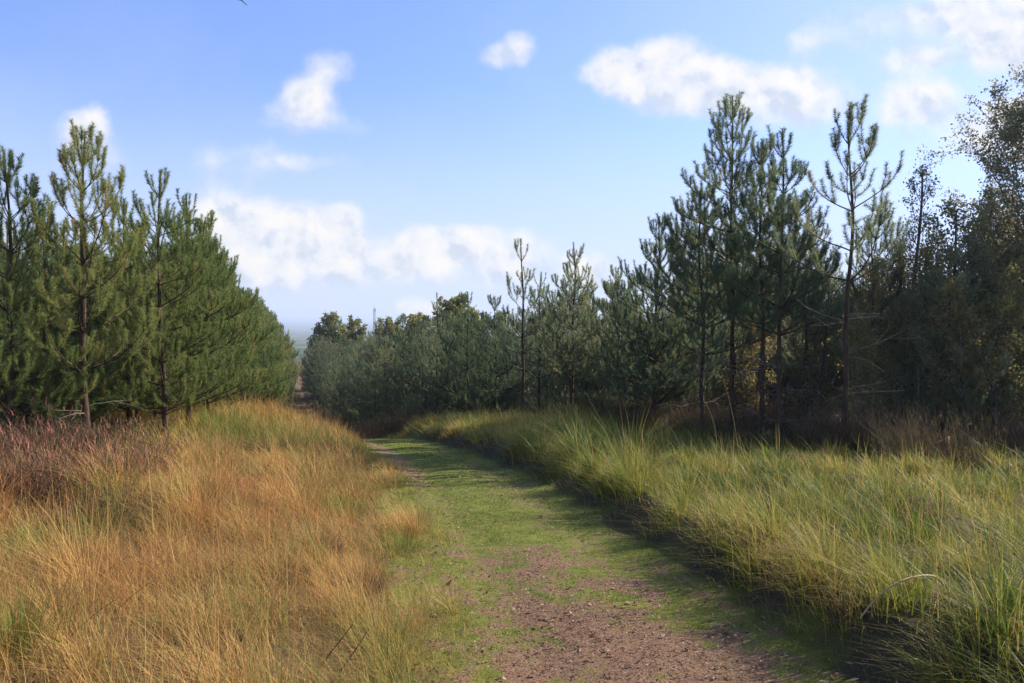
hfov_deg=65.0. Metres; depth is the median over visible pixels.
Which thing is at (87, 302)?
pine tree
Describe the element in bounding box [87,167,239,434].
pine tree
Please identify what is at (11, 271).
pine tree
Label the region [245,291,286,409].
pine tree
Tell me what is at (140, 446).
heather bush
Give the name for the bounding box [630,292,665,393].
pine tree
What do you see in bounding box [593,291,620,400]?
pine tree
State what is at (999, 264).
pine tree
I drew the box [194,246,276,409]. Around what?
pine tree
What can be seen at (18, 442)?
heather bush
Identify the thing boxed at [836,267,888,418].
pine tree
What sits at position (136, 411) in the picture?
pine tree
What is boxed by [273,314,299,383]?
pine tree
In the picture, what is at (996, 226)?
birch tree
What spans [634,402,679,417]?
scrub bush
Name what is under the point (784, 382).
birch tree
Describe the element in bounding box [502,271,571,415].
pine tree
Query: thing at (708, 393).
pine tree
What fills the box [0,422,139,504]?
heather bush
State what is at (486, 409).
pine tree
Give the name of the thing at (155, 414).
pine tree
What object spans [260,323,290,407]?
pine tree
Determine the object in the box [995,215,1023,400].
birch tree
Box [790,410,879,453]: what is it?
scrub bush
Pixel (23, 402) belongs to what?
pine tree
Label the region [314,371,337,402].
pine tree
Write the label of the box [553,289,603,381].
pine tree
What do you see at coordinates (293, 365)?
pine tree
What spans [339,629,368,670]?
dead twig
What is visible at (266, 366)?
pine tree
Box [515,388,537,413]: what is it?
pine tree
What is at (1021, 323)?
birch tree
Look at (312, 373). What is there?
broadleaf tree
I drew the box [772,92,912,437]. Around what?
pine tree
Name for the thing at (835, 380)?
pine tree
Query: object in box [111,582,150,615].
seed stalk
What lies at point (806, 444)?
scrub bush
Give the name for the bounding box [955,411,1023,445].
scrub bush
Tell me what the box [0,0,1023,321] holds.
sky
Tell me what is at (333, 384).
pine tree
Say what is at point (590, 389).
pine tree
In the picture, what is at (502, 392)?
pine tree
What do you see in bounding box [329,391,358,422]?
pine tree
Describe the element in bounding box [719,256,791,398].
pine tree
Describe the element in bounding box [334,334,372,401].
pine tree
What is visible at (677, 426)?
scrub bush
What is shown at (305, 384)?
pine tree
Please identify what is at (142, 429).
bramble bush
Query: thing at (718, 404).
scrub bush
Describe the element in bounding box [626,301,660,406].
birch tree
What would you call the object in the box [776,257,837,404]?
pine tree
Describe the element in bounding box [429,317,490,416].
pine tree
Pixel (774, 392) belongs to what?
pine tree
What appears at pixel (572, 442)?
bank grass
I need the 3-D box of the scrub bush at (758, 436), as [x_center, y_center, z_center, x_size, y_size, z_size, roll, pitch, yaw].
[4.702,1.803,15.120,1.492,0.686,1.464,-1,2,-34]
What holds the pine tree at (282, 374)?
on the ground at (300, 332)
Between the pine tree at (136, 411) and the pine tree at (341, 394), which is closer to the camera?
the pine tree at (136, 411)
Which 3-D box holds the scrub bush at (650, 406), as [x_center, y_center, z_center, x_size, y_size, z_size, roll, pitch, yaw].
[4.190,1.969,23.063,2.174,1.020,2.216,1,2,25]
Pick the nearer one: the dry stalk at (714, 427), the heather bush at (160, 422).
the dry stalk at (714, 427)
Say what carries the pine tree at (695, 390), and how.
on the ground at (300, 332)
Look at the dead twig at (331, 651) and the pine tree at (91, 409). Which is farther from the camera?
the pine tree at (91, 409)
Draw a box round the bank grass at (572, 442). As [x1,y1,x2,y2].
[383,387,1023,682]
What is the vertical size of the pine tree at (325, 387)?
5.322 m
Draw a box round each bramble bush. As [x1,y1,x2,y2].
[0,421,82,441]
[3,421,79,441]
[28,422,103,442]
[57,417,134,439]
[100,417,165,438]
[837,444,888,461]
[845,445,893,466]
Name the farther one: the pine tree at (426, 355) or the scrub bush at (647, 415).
the pine tree at (426, 355)
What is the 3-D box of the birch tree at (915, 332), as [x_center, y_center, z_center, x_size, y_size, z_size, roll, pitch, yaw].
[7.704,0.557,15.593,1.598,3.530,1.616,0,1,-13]
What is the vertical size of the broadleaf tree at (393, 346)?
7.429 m
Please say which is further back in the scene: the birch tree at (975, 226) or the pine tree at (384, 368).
the pine tree at (384, 368)
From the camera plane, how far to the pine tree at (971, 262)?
16.96 m
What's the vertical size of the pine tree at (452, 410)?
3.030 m
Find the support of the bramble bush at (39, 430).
on the ground at (300, 332)
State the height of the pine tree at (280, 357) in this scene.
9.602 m
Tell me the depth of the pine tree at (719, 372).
30.09 m
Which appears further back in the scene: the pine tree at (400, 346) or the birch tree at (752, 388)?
the pine tree at (400, 346)
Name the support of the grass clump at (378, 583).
on the ground at (300, 332)
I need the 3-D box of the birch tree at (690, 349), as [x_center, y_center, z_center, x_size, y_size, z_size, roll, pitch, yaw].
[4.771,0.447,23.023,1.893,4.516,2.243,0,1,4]
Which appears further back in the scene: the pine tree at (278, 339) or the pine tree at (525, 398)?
the pine tree at (278, 339)
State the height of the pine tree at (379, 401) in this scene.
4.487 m
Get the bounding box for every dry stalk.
[704,401,717,453]
[723,380,738,454]
[947,403,958,476]
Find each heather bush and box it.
[0,397,129,469]
[0,403,80,468]
[0,405,140,459]
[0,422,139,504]
[0,429,101,503]
[5,427,169,506]
[40,410,156,454]
[62,474,176,526]
[69,423,195,480]
[91,416,136,436]
[106,425,198,458]
[125,411,182,432]
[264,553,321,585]
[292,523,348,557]
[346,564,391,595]
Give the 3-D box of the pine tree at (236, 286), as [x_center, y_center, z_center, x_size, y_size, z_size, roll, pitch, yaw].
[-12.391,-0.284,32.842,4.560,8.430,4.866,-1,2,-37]
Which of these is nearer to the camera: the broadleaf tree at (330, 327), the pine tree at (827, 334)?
the pine tree at (827, 334)
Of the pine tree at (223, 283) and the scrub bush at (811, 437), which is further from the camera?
the pine tree at (223, 283)
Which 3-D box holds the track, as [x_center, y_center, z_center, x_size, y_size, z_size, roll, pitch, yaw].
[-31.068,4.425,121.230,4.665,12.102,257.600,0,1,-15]
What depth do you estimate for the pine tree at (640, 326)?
19.64 m
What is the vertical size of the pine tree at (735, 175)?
7.966 m
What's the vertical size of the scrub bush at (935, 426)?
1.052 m
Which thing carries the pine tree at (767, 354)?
on the ground at (300, 332)
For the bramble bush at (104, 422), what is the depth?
15.95 m
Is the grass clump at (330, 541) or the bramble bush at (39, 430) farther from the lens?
the bramble bush at (39, 430)
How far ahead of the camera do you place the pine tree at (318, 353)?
89.39 m
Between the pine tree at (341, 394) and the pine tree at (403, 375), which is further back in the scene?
the pine tree at (341, 394)
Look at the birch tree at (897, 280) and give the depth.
23.60 m
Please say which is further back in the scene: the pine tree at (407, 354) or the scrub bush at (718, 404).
the pine tree at (407, 354)
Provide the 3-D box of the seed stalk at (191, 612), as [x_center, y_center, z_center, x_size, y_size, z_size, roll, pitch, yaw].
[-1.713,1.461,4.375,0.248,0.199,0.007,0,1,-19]
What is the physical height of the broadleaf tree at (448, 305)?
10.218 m
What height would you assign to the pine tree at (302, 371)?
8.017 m
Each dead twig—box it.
[320,624,352,667]
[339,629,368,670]
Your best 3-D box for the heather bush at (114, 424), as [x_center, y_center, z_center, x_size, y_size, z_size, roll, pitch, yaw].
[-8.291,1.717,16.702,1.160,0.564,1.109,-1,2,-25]
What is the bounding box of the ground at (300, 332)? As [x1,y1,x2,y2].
[0,322,1023,682]
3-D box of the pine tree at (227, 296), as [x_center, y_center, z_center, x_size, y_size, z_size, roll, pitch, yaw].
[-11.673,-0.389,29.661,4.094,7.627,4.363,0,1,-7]
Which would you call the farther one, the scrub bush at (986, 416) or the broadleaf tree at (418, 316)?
the broadleaf tree at (418, 316)
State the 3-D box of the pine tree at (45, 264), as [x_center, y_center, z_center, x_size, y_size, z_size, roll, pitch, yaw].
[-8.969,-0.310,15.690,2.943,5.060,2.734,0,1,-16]
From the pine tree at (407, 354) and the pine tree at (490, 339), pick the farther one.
the pine tree at (407, 354)
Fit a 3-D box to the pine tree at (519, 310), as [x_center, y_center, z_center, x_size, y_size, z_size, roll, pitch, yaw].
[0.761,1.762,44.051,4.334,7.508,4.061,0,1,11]
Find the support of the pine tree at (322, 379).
on the ground at (300, 332)
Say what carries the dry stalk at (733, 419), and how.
on the ground at (300, 332)
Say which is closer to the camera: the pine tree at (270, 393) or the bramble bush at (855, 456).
the bramble bush at (855, 456)
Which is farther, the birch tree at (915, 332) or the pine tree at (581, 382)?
the pine tree at (581, 382)
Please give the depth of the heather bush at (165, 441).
11.40 m
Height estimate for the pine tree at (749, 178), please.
6.831 m
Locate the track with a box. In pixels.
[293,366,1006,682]
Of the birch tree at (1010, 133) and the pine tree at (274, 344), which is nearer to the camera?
the birch tree at (1010, 133)
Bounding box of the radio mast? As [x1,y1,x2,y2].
[373,306,375,331]
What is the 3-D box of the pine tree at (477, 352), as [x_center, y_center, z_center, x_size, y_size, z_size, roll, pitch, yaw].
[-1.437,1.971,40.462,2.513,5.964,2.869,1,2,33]
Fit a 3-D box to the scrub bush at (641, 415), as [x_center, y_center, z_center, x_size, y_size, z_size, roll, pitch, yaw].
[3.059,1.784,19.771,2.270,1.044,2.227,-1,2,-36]
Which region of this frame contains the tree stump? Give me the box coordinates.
[933,436,949,465]
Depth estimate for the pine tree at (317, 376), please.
84.87 m
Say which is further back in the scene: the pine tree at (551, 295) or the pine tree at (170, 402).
the pine tree at (551, 295)
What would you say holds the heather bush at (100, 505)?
on the ground at (300, 332)
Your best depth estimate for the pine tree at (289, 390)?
46.92 m
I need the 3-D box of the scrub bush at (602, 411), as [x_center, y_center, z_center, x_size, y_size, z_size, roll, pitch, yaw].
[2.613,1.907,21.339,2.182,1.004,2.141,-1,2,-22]
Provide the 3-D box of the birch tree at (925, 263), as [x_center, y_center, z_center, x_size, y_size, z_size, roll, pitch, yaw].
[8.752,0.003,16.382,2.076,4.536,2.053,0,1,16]
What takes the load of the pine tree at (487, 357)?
on the ground at (300, 332)
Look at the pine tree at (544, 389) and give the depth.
30.00 m
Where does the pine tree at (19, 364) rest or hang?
on the ground at (300, 332)
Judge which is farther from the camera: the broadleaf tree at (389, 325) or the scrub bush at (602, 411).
the broadleaf tree at (389, 325)
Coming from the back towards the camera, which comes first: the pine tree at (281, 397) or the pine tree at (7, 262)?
the pine tree at (281, 397)
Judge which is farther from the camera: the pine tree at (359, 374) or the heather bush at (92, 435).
the pine tree at (359, 374)
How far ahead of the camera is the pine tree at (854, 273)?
28.53 m
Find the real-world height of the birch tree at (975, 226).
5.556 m
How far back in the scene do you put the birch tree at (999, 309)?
15.20 m
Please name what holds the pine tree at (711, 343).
on the ground at (300, 332)
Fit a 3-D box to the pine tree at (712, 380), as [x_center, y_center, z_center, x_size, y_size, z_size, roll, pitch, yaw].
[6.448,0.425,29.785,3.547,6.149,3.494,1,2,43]
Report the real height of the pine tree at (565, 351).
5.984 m
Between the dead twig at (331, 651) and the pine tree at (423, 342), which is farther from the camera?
the pine tree at (423, 342)
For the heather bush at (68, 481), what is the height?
0.767 m
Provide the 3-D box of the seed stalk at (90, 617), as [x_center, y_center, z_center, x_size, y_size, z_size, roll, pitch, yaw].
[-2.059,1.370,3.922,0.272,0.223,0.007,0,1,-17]
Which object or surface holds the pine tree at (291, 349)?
on the ground at (300, 332)
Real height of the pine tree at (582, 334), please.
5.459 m
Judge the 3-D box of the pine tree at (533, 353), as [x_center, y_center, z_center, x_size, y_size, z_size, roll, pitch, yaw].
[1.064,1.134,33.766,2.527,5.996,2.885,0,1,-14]
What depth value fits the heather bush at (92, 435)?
10.69 m
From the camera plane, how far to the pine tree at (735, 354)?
21.92 m
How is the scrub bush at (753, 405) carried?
on the ground at (300, 332)
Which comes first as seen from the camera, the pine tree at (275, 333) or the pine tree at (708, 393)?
the pine tree at (708, 393)
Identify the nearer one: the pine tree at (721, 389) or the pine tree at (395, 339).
the pine tree at (721, 389)
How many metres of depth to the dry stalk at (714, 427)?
11.63 m
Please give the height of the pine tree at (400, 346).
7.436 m
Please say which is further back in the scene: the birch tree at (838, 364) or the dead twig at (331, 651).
the birch tree at (838, 364)
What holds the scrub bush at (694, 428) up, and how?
on the ground at (300, 332)
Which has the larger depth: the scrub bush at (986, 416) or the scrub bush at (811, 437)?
the scrub bush at (986, 416)
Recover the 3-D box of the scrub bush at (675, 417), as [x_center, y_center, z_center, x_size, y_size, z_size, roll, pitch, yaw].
[4.210,1.723,18.597,2.610,1.205,2.543,0,1,12]
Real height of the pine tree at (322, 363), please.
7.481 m
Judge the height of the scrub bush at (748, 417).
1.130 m
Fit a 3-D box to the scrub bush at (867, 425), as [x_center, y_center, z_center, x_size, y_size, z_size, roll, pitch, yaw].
[6.405,1.350,14.028,2.606,1.234,2.674,0,1,14]
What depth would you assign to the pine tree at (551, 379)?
28.84 m
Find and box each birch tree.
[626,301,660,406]
[657,292,708,405]
[714,291,789,422]
[746,275,837,410]
[765,271,865,421]
[822,254,920,413]
[823,255,930,431]
[838,308,900,427]
[866,163,951,428]
[869,280,956,434]
[882,249,916,384]
[885,195,1007,435]
[886,231,990,441]
[912,276,1006,446]
[915,62,1023,389]
[933,228,1023,432]
[954,260,1023,434]
[956,183,1023,415]
[966,242,1023,428]
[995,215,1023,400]
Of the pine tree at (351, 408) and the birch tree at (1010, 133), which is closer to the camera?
the birch tree at (1010, 133)
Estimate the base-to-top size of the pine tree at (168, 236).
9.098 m
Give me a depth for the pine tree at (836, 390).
24.08 m
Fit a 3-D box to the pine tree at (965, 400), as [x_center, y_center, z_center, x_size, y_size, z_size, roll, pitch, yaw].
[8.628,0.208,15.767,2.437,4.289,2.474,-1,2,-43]
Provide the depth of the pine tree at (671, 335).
22.02 m
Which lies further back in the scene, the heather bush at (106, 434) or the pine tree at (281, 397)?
the pine tree at (281, 397)
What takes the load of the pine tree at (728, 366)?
on the ground at (300, 332)
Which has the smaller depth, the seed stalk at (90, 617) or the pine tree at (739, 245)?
the seed stalk at (90, 617)
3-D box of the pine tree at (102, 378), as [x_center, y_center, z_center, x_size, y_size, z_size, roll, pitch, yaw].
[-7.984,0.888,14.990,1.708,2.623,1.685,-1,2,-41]
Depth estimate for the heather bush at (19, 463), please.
8.00 m
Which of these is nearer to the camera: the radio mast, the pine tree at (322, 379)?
the pine tree at (322, 379)
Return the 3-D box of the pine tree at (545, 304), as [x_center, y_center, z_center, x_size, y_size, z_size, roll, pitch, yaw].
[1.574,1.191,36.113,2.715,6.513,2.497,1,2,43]
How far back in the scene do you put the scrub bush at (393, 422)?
37.02 m
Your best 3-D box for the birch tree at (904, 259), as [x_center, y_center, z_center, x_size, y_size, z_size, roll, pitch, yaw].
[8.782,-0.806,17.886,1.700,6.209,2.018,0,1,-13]
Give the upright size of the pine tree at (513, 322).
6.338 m
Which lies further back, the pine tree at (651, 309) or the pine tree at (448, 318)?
the pine tree at (448, 318)
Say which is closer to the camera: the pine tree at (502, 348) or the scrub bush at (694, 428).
the scrub bush at (694, 428)
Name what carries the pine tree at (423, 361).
on the ground at (300, 332)
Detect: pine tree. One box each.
[0,119,160,436]
[0,145,107,441]
[0,195,132,430]
[0,229,34,304]
[0,244,26,406]
[0,312,28,400]
[0,337,46,420]
[1,309,64,425]
[13,222,105,411]
[29,217,130,373]
[31,321,128,422]
[41,262,118,404]
[52,188,205,430]
[59,371,114,417]
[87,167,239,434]
[93,305,170,426]
[97,187,260,426]
[102,241,197,419]
[135,228,194,405]
[140,365,203,416]
[156,239,219,402]
[162,221,268,410]
[178,236,253,403]
[185,249,284,387]
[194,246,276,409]
[204,233,260,400]
[214,279,281,403]
[225,273,269,404]
[234,274,296,400]
[235,287,281,402]
[236,287,291,405]
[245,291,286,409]
[257,299,301,386]
[259,299,290,399]
[259,304,295,383]
[259,325,288,408]
[260,316,288,402]
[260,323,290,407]
[262,307,296,381]
[266,309,300,402]
[267,324,296,400]
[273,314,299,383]
[274,330,297,402]
[296,336,319,391]
[299,349,315,397]
[301,339,312,375]
[302,335,336,389]
[307,335,345,397]
[307,355,326,402]
[312,354,342,413]
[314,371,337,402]
[318,346,352,418]
[318,359,337,408]
[322,334,356,373]
[328,357,364,429]
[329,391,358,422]
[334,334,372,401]
[341,321,402,417]
[342,337,387,422]
[343,361,374,423]
[345,376,380,418]
[356,362,396,429]
[358,330,378,352]
[366,338,404,418]
[377,315,420,405]
[382,319,450,420]
[386,332,409,368]
[386,342,406,417]
[392,323,429,396]
[404,315,442,386]
[407,376,445,419]
[409,292,460,420]
[414,322,443,393]
[415,392,440,417]
[417,292,502,414]
[425,311,472,393]
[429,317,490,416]
[443,376,479,416]
[457,294,533,416]
[463,315,505,394]
[464,324,505,393]
[472,310,533,414]
[474,392,501,415]
[484,315,531,389]
[488,374,527,413]
[490,238,550,414]
[498,373,530,416]
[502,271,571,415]
[502,306,554,409]
[509,300,557,402]
[515,328,564,396]
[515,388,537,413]
[524,289,566,403]
[524,362,569,414]
[525,300,578,406]
[527,242,627,411]
[529,388,543,412]
[532,285,613,411]
[547,347,609,411]
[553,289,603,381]
[561,302,600,413]
[564,299,600,382]
[571,264,656,408]
[573,358,614,410]
[574,280,644,408]
[590,299,658,405]
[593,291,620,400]
[595,212,729,425]
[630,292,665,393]
[635,180,776,429]
[641,322,723,420]
[643,286,699,404]
[653,289,705,364]
[658,291,724,407]
[660,90,805,433]
[666,348,719,412]
[683,291,727,397]
[688,255,774,408]
[693,246,775,401]
[697,303,758,402]
[708,133,830,432]
[710,362,754,408]
[713,124,849,440]
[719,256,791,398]
[737,270,800,407]
[739,244,798,404]
[755,206,859,410]
[759,335,842,409]
[766,250,864,410]
[770,241,820,394]
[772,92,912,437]
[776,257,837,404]
[810,269,857,409]
[819,224,920,424]
[823,266,894,402]
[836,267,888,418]
[877,243,1023,436]
[927,254,1023,436]
[989,241,1023,411]
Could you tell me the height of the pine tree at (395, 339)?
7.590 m
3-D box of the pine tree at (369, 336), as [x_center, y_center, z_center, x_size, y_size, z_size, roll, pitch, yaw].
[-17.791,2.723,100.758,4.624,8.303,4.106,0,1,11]
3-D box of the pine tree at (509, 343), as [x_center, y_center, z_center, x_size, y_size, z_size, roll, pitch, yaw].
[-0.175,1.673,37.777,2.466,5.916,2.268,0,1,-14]
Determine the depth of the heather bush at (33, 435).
10.68 m
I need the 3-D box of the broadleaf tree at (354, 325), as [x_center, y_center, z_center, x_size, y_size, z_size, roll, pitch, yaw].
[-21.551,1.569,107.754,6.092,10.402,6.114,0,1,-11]
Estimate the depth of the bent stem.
4.11 m
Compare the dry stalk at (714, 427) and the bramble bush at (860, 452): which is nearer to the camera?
the dry stalk at (714, 427)
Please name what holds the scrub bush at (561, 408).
on the ground at (300, 332)
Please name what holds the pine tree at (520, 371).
on the ground at (300, 332)
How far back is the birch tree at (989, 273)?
16.76 m
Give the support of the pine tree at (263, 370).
on the ground at (300, 332)
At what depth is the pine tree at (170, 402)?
18.97 m
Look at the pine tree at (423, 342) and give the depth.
46.16 m
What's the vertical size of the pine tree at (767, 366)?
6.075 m
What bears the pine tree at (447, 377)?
on the ground at (300, 332)
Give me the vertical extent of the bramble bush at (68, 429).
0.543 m
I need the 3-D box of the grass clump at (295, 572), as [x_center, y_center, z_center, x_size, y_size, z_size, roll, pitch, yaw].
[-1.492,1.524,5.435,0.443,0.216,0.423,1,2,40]
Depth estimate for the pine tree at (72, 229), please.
23.51 m
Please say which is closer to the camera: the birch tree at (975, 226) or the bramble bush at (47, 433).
the bramble bush at (47, 433)
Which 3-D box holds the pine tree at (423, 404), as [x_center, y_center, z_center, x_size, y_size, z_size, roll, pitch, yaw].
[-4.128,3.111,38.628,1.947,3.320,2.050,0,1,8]
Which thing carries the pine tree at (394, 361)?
on the ground at (300, 332)
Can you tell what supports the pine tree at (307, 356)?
on the ground at (300, 332)
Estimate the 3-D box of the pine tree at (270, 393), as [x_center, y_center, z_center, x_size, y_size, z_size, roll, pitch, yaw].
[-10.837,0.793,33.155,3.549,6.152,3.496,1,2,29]
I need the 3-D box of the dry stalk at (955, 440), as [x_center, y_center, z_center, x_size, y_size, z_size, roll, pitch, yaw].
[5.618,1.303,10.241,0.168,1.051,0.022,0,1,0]
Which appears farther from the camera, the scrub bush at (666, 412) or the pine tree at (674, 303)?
the scrub bush at (666, 412)
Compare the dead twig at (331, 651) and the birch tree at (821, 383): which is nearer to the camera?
the dead twig at (331, 651)
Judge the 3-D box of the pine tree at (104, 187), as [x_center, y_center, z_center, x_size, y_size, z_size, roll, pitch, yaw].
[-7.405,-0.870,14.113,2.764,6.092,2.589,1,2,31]
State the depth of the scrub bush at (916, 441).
11.86 m
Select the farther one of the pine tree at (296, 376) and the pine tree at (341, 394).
the pine tree at (296, 376)
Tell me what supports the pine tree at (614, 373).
on the ground at (300, 332)
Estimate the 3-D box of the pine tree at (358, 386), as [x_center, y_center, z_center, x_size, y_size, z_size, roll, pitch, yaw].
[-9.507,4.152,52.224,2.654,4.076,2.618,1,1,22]
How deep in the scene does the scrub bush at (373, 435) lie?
35.81 m
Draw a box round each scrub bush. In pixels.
[346,416,395,437]
[352,410,410,437]
[355,425,403,438]
[369,403,438,433]
[381,404,444,431]
[531,399,586,418]
[571,398,642,424]
[586,399,677,432]
[616,406,670,424]
[623,398,679,412]
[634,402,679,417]
[639,395,740,434]
[643,406,690,420]
[649,387,728,421]
[655,416,715,439]
[662,401,726,430]
[671,400,773,444]
[674,418,722,437]
[690,395,781,436]
[695,388,772,421]
[718,394,788,423]
[725,421,794,448]
[779,395,898,452]
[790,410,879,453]
[806,388,953,455]
[852,397,1023,472]
[921,411,955,432]
[939,398,1023,433]
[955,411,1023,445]
[960,405,1023,451]
[964,411,1023,448]
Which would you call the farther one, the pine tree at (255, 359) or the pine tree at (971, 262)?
the pine tree at (255, 359)
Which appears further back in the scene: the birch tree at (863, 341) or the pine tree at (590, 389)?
the pine tree at (590, 389)
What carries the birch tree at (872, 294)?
on the ground at (300, 332)
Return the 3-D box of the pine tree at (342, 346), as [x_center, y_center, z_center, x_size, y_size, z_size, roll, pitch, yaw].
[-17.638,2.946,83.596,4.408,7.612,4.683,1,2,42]
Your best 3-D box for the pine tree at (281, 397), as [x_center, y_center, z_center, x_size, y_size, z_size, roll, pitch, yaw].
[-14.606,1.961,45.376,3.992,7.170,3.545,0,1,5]
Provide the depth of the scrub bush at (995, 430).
14.84 m
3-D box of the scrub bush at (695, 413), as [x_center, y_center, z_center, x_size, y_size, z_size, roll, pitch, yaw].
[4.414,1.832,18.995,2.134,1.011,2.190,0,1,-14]
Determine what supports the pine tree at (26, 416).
on the ground at (300, 332)
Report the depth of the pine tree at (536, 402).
32.62 m
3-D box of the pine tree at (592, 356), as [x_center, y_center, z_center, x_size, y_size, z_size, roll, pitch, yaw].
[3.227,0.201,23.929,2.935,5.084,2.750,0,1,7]
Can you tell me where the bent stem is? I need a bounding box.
[860,574,946,618]
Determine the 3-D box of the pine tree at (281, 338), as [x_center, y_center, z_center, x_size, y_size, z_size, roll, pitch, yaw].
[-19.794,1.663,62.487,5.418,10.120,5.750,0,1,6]
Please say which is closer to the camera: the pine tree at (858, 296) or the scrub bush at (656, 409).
the pine tree at (858, 296)
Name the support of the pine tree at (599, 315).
on the ground at (300, 332)
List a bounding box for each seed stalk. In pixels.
[60,597,119,646]
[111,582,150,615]
[173,590,219,630]
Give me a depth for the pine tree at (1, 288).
22.62 m
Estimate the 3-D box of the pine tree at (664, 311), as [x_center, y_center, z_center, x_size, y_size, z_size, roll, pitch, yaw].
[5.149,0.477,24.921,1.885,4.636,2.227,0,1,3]
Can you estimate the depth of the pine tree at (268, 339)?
42.50 m
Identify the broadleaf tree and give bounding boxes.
[301,337,337,386]
[306,311,350,361]
[338,314,368,356]
[370,315,403,342]
[392,335,415,355]
[400,311,431,351]
[407,291,489,404]
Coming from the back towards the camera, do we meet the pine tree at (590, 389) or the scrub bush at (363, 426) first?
the scrub bush at (363, 426)
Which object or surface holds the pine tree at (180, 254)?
on the ground at (300, 332)
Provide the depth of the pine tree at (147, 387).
16.56 m
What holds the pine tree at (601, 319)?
on the ground at (300, 332)
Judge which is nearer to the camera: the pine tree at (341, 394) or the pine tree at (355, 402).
the pine tree at (355, 402)
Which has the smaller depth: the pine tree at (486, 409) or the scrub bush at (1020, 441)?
the scrub bush at (1020, 441)
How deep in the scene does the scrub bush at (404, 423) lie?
36.24 m
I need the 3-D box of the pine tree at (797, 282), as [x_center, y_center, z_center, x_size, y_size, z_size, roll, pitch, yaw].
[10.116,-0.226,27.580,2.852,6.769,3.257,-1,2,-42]
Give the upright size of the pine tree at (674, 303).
6.184 m
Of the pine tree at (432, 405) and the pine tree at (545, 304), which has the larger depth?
the pine tree at (432, 405)
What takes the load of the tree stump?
on the ground at (300, 332)
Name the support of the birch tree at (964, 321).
on the ground at (300, 332)
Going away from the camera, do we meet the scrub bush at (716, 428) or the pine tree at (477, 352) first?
the scrub bush at (716, 428)
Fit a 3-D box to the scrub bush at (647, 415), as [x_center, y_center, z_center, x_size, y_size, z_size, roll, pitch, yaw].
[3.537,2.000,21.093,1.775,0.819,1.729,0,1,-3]
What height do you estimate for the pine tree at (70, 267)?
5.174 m
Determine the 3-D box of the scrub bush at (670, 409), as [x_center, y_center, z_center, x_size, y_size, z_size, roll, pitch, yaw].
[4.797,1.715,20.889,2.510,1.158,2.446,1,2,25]
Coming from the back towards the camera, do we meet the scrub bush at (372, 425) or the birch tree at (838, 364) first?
the scrub bush at (372, 425)
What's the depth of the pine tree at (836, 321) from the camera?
18.64 m
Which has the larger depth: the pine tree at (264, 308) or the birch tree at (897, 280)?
the pine tree at (264, 308)
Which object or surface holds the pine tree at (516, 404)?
on the ground at (300, 332)

